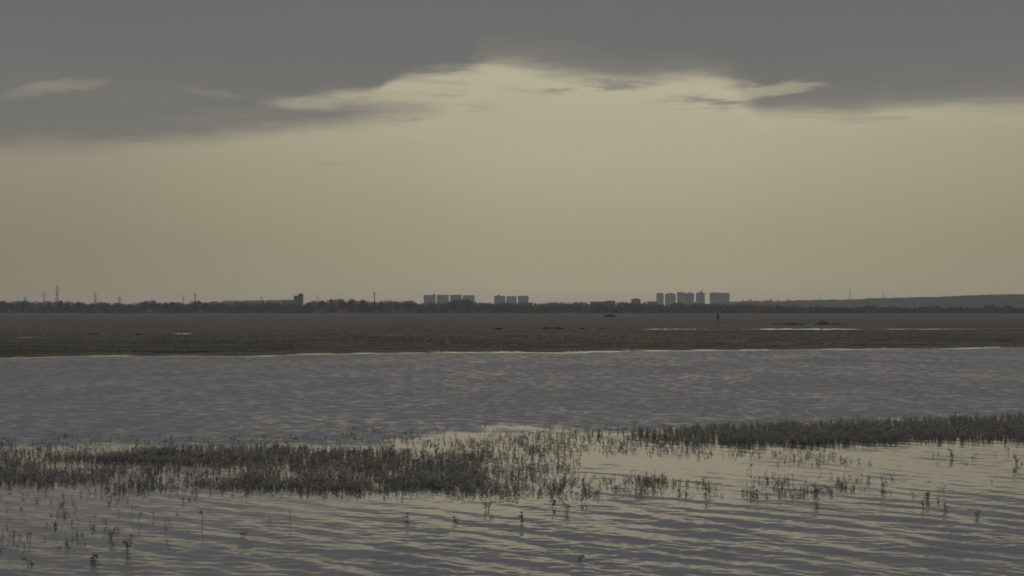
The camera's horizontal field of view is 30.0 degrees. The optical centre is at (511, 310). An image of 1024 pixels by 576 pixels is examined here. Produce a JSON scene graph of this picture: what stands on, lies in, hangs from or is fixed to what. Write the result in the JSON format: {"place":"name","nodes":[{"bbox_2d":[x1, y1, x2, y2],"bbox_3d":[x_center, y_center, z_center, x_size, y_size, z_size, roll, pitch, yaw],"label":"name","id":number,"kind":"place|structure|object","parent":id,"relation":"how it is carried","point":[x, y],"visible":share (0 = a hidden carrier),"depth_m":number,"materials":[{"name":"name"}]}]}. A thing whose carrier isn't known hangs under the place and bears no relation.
{"place":"outdoors","nodes":[
{"label":"outdoors","id":0,"kind":"place"},
{"bbox_2d":[0,436,584,497],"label":"marsh grass","id":1,"kind":"structure","parent":0,"point":[146,453],"depth_m":47.80,"materials":[{"name":"green plant"}]},
{"bbox_2d":[0,346,1023,575],"bbox_3d":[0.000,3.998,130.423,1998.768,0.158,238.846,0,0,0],"label":"water","id":2,"kind":"structure","parent":0,"point":[733,530],"depth_m":48.67,"materials":[{"name":"grey liquid"}]},
{"bbox_2d":[89,554,98,561],"bbox_3d":[-6.628,3.940,30.325,0.180,0.160,0.173,0,0,0],"label":"water weed","id":3,"kind":"object","parent":2,"relation":"on","point":[94,556],"visible":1,"depth_m":30.31,"materials":[{"name":"green plant"}]},
{"bbox_2d":[107,526,117,538],"bbox_3d":[-6.986,3.902,33.400,0.191,0.236,0.155,0,0,-9],"label":"water weed","id":4,"kind":"object","parent":2,"relation":"on","point":[115,528],"visible":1,"depth_m":33.41,"materials":[{"name":"green plant"}]},
{"bbox_2d":[122,534,133,552],"bbox_3d":[-6.359,3.853,31.520,0.236,0.335,0.293,0,0,-31],"label":"water weed","id":5,"kind":"object","parent":2,"relation":"on","point":[127,543],"visible":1,"depth_m":31.50,"materials":[{"name":"green plant"}]},
{"bbox_2d":[483,501,493,509],"bbox_3d":[-0.462,3.914,38.356,0.250,0.212,0.193,0,0,31],"label":"water weed","id":6,"kind":"object","parent":2,"relation":"on","point":[484,503],"visible":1,"depth_m":38.35,"materials":[{"name":"green plant"}]},
{"bbox_2d":[0,420,1022,554],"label":"water weeds","id":7,"kind":"object","parent":2,"relation":"on","point":[645,480],"visible":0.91,"depth_m":46.52,"materials":[{"name":"green plant"}]},
{"bbox_2d":[518,511,523,522],"bbox_3d":[0.171,3.908,36.032,0.132,0.225,0.218,0,0,0],"label":"water weed","id":8,"kind":"object","parent":2,"relation":"on","point":[522,518],"visible":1,"depth_m":36.01,"materials":[{"name":"green plant"}]},
{"bbox_2d":[810,482,819,498],"bbox_3d":[6.431,3.828,40.453,0.284,0.384,0.213,0,0,-41],"label":"water weed","id":9,"kind":"object","parent":2,"relation":"on","point":[816,490],"visible":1,"depth_m":40.46,"materials":[{"name":"green plant"}]},
{"bbox_2d":[879,476,887,488],"bbox_3d":[8.331,3.874,42.869,0.210,0.292,0.269,0,0,-25],"label":"water weed","id":10,"kind":"object","parent":2,"relation":"on","point":[884,486],"visible":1,"depth_m":42.86,"materials":[{"name":"green plant"}]},
{"bbox_2d":[0,311,1023,357],"bbox_3d":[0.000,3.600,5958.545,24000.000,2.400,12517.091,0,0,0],"label":"ground","id":11,"kind":"structure","parent":0,"point":[365,321],"depth_m":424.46,"materials":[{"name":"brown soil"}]},
{"bbox_2d":[0,301,5,313],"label":"tree","id":12,"kind":"object","parent":11,"relation":"on","point":[2,306],"visible":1,"depth_m":2239.23,"materials":[{"name":"green plant"}]},
{"bbox_2d":[20,301,27,309],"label":"tree","id":13,"kind":"object","parent":11,"relation":"on","point":[23,305],"visible":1,"depth_m":2252.07,"materials":[{"name":"green plant"}]},
{"bbox_2d":[54,286,60,312],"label":"pylon","id":14,"kind":"object","parent":11,"relation":"on","point":[57,289],"visible":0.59,"depth_m":2699.88,"materials":[{"name":"metal"}]},
{"bbox_2d":[57,300,62,309],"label":"tree","id":15,"kind":"object","parent":11,"relation":"on","point":[59,306],"visible":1,"depth_m":2266.45,"materials":[{"name":"green plant"}]},
{"bbox_2d":[76,302,81,313],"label":"tree","id":16,"kind":"object","parent":11,"relation":"on","point":[78,307],"visible":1,"depth_m":2281.03,"materials":[{"name":"green plant"}]},
{"bbox_2d":[142,302,147,310],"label":"tree","id":17,"kind":"object","parent":11,"relation":"on","point":[145,305],"visible":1,"depth_m":2258.39,"materials":[{"name":"green plant"}]},
{"bbox_2d":[149,301,157,313],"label":"tree","id":18,"kind":"object","parent":11,"relation":"on","point":[153,304],"visible":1,"depth_m":2294.52,"materials":[{"name":"green plant"}]},
{"bbox_2d":[164,302,168,313],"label":"tree","id":19,"kind":"object","parent":11,"relation":"on","point":[166,306],"visible":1,"depth_m":2272.82,"materials":[{"name":"green plant"}]},
{"bbox_2d":[170,302,175,308],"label":"tree","id":20,"kind":"object","parent":11,"relation":"on","point":[173,304],"visible":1,"depth_m":2248.47,"materials":[{"name":"green plant"}]},
{"bbox_2d":[193,301,197,310],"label":"tree","id":21,"kind":"object","parent":11,"relation":"on","point":[195,305],"visible":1,"depth_m":2263.57,"materials":[{"name":"green plant"}]},
{"bbox_2d":[203,303,208,313],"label":"tree","id":22,"kind":"object","parent":11,"relation":"on","point":[205,305],"visible":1,"depth_m":2240.53,"materials":[{"name":"green plant"}]},
{"bbox_2d":[222,300,241,311],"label":"apartment house","id":23,"kind":"structure","parent":11,"relation":"on","point":[228,301],"depth_m":3899.95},
{"bbox_2d":[242,300,264,304],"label":"apartment house","id":24,"kind":"structure","parent":11,"relation":"on","point":[253,301],"depth_m":3899.95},
{"bbox_2d":[266,300,280,303],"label":"apartment house","id":25,"kind":"structure","parent":11,"relation":"on","point":[278,301],"depth_m":3899.97,"materials":[{"name":"grey concrete"}]},
{"bbox_2d":[281,300,293,311],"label":"apartment house","id":26,"kind":"structure","parent":11,"relation":"on","point":[285,301],"depth_m":3850.00,"materials":[{"name":"grey concrete"}]},
{"bbox_2d":[294,296,297,312],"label":"tower block","id":27,"kind":"structure","parent":11,"relation":"on","point":[295,299],"depth_m":2620.00,"materials":[{"name":"grey concrete"}]},
{"bbox_2d":[298,294,302,312],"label":"tower block","id":28,"kind":"structure","parent":11,"relation":"on","point":[300,298],"depth_m":2620.00,"materials":[{"name":"grey concrete"}]},
{"bbox_2d":[319,300,324,313],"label":"tree","id":29,"kind":"object","parent":11,"relation":"on","point":[322,305],"visible":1,"depth_m":2254.40,"materials":[{"name":"green plant"}]},
{"bbox_2d":[338,299,345,313],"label":"tree","id":30,"kind":"object","parent":11,"relation":"on","point":[342,304],"visible":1,"depth_m":2268.72,"materials":[{"name":"green plant"}]},
{"bbox_2d":[348,298,355,309],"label":"tree","id":31,"kind":"object","parent":11,"relation":"on","point":[351,302],"visible":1,"depth_m":2245.38,"materials":[{"name":"green plant"}]},
{"bbox_2d":[359,300,365,313],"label":"tree","id":32,"kind":"object","parent":11,"relation":"on","point":[362,304],"visible":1,"depth_m":2282.60,"materials":[{"name":"green plant"}]},
{"bbox_2d":[378,301,383,313],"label":"tree","id":33,"kind":"object","parent":11,"relation":"on","point":[381,305],"visible":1,"depth_m":2258.54,"materials":[{"name":"green plant"}]},
{"bbox_2d":[0,298,800,312],"bbox_3d":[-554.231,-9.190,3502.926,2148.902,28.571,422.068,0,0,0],"label":"treeline","id":34,"kind":"object","parent":11,"relation":"on","point":[689,304],"visible":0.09,"depth_m":3433.53,"materials":[{"name":"green plant"}]},
{"bbox_2d":[408,301,413,313],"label":"tree","id":35,"kind":"object","parent":11,"relation":"on","point":[411,306],"visible":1,"depth_m":2296.60,"materials":[{"name":"green plant"}]},
{"bbox_2d":[424,294,435,306],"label":"tower block","id":36,"kind":"structure","parent":11,"relation":"on","point":[430,298],"depth_m":4300.00,"materials":[{"name":"grey concrete"}]},
{"bbox_2d":[437,295,448,303],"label":"tower block","id":37,"kind":"structure","parent":11,"relation":"on","point":[442,298],"depth_m":4320.00,"materials":[{"name":"grey concrete"}]},
{"bbox_2d":[450,300,457,313],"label":"tree","id":38,"kind":"object","parent":11,"relation":"on","point":[453,304],"visible":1,"depth_m":2273.56,"materials":[{"name":"green plant"}]},
{"bbox_2d":[450,295,461,311],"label":"tower block","id":39,"kind":"structure","parent":11,"relation":"on","point":[454,297],"depth_m":4340.00,"materials":[{"name":"grey concrete"}]},
{"bbox_2d":[463,299,470,309],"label":"tree","id":40,"kind":"object","parent":11,"relation":"on","point":[467,302],"visible":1,"depth_m":2250.24,"materials":[{"name":"green plant"}]},
{"bbox_2d":[463,295,474,311],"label":"tower block","id":41,"kind":"structure","parent":11,"relation":"on","point":[469,297],"depth_m":4359.95,"materials":[{"name":"grey concrete"}]},
{"bbox_2d":[494,295,504,303],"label":"tower block","id":42,"kind":"structure","parent":11,"relation":"on","point":[498,299],"depth_m":4420.00,"materials":[{"name":"grey concrete"}]},
{"bbox_2d":[506,296,516,303],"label":"tower block","id":43,"kind":"structure","parent":11,"relation":"on","point":[511,299],"depth_m":4439.95,"materials":[{"name":"grey concrete"}]},
{"bbox_2d":[0,299,1023,313],"bbox_3d":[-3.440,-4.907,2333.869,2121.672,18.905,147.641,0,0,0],"label":"treeline","id":44,"kind":"object","parent":11,"relation":"on","point":[369,308],"visible":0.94,"depth_m":2311.28,"materials":[{"name":"green plant"}]},
{"bbox_2d":[518,296,528,302],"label":"tower block","id":45,"kind":"structure","parent":11,"relation":"on","point":[522,299],"depth_m":4460.00,"materials":[{"name":"grey concrete"}]},
{"bbox_2d":[541,327,562,328],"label":"bush","id":46,"kind":"object","parent":11,"relation":"on","point":[551,328],"visible":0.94,"depth_m":396.07,"materials":[{"name":"green plant"}]},
{"bbox_2d":[590,302,605,312],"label":"apartment house","id":47,"kind":"structure","parent":11,"relation":"on","point":[594,303],"depth_m":3000.00,"materials":[{"name":"grey"}]},
{"bbox_2d":[631,298,640,312],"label":"apartment house","id":48,"kind":"structure","parent":11,"relation":"on","point":[636,300],"depth_m":3200.00,"materials":[{"name":"grey concrete"}]},
{"bbox_2d":[647,301,656,312],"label":"apartment house","id":49,"kind":"structure","parent":11,"relation":"on","point":[653,302],"depth_m":3249.95,"materials":[{"name":"grey concrete"}]},
{"bbox_2d":[656,293,663,305],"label":"tower block","id":50,"kind":"structure","parent":11,"relation":"on","point":[659,298],"depth_m":5000.00,"materials":[{"name":"grey concrete"}]},
{"bbox_2d":[665,293,675,306],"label":"tower block","id":51,"kind":"structure","parent":11,"relation":"on","point":[670,298],"depth_m":5030.00,"materials":[{"name":"grey concrete"}]},
{"bbox_2d":[677,292,684,303],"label":"tower block","id":52,"kind":"structure","parent":11,"relation":"on","point":[680,297],"depth_m":5060.00,"materials":[{"name":"grey concrete"}]},
{"bbox_2d":[685,292,693,304],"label":"tower block","id":53,"kind":"structure","parent":11,"relation":"on","point":[689,297],"depth_m":5079.95,"materials":[{"name":"grey concrete"}]},
{"bbox_2d":[696,291,704,303],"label":"tower block","id":54,"kind":"structure","parent":11,"relation":"on","point":[700,296],"depth_m":5050.00,"materials":[{"name":"grey concrete"}]},
{"bbox_2d":[710,292,718,303],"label":"tower block","id":55,"kind":"structure","parent":11,"relation":"on","point":[714,297],"depth_m":5090.00,"materials":[{"name":"grey concrete"}]},
{"bbox_2d":[716,314,718,329],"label":"marker post","id":56,"kind":"object","parent":11,"relation":"on","point":[717,323],"visible":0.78,"depth_m":376.63,"materials":[{"name":"yellow paint"}]},
{"bbox_2d":[719,293,729,302],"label":"tower block","id":57,"kind":"structure","parent":11,"relation":"on","point":[724,297],"depth_m":5110.00,"materials":[{"name":"grey concrete"}]},
{"bbox_2d":[775,305,780,313],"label":"tree","id":58,"kind":"object","parent":11,"relation":"on","point":[777,308],"visible":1,"depth_m":2286.77,"materials":[{"name":"green plant"}]},
{"bbox_2d":[772,322,803,324],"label":"earth heap","id":59,"kind":"object","parent":11,"relation":"on","point":[790,323],"visible":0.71,"depth_m":489.77,"materials":[{"name":"green soil"}]},
{"bbox_2d":[813,320,833,324],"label":"earth heap","id":60,"kind":"object","parent":11,"relation":"on","point":[821,322],"visible":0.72,"depth_m":494.82,"materials":[{"name":"green soil"}]},
{"bbox_2d":[0,0,1023,310],"label":"sky","id":61,"kind":"structure","parent":0,"point":[544,151],"materials":[{"name":"grey"}]},
{"bbox_2d":[648,328,704,329],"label":"pond","id":62,"kind":"structure","parent":0,"point":[676,329],"depth_m":375.09,"materials":[{"name":"liquid"}]},
{"bbox_2d":[560,410,1023,446],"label":"marsh grass","id":63,"kind":"structure","parent":0,"point":[801,434],"depth_m":61.39,"materials":[{"name":"green plant"}]},
{"bbox_2d":[756,328,856,329],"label":"pond","id":64,"kind":"structure","parent":0,"point":[805,329],"depth_m":375.09,"materials":[{"name":"liquid"}]},
{"bbox_2d":[707,294,1023,311],"bbox_3d":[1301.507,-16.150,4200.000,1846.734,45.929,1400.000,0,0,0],"label":"hills","id":65,"kind":"structure","parent":0,"point":[997,300],"depth_m":3830.27,"materials":[{"name":"grey"}]}
]}

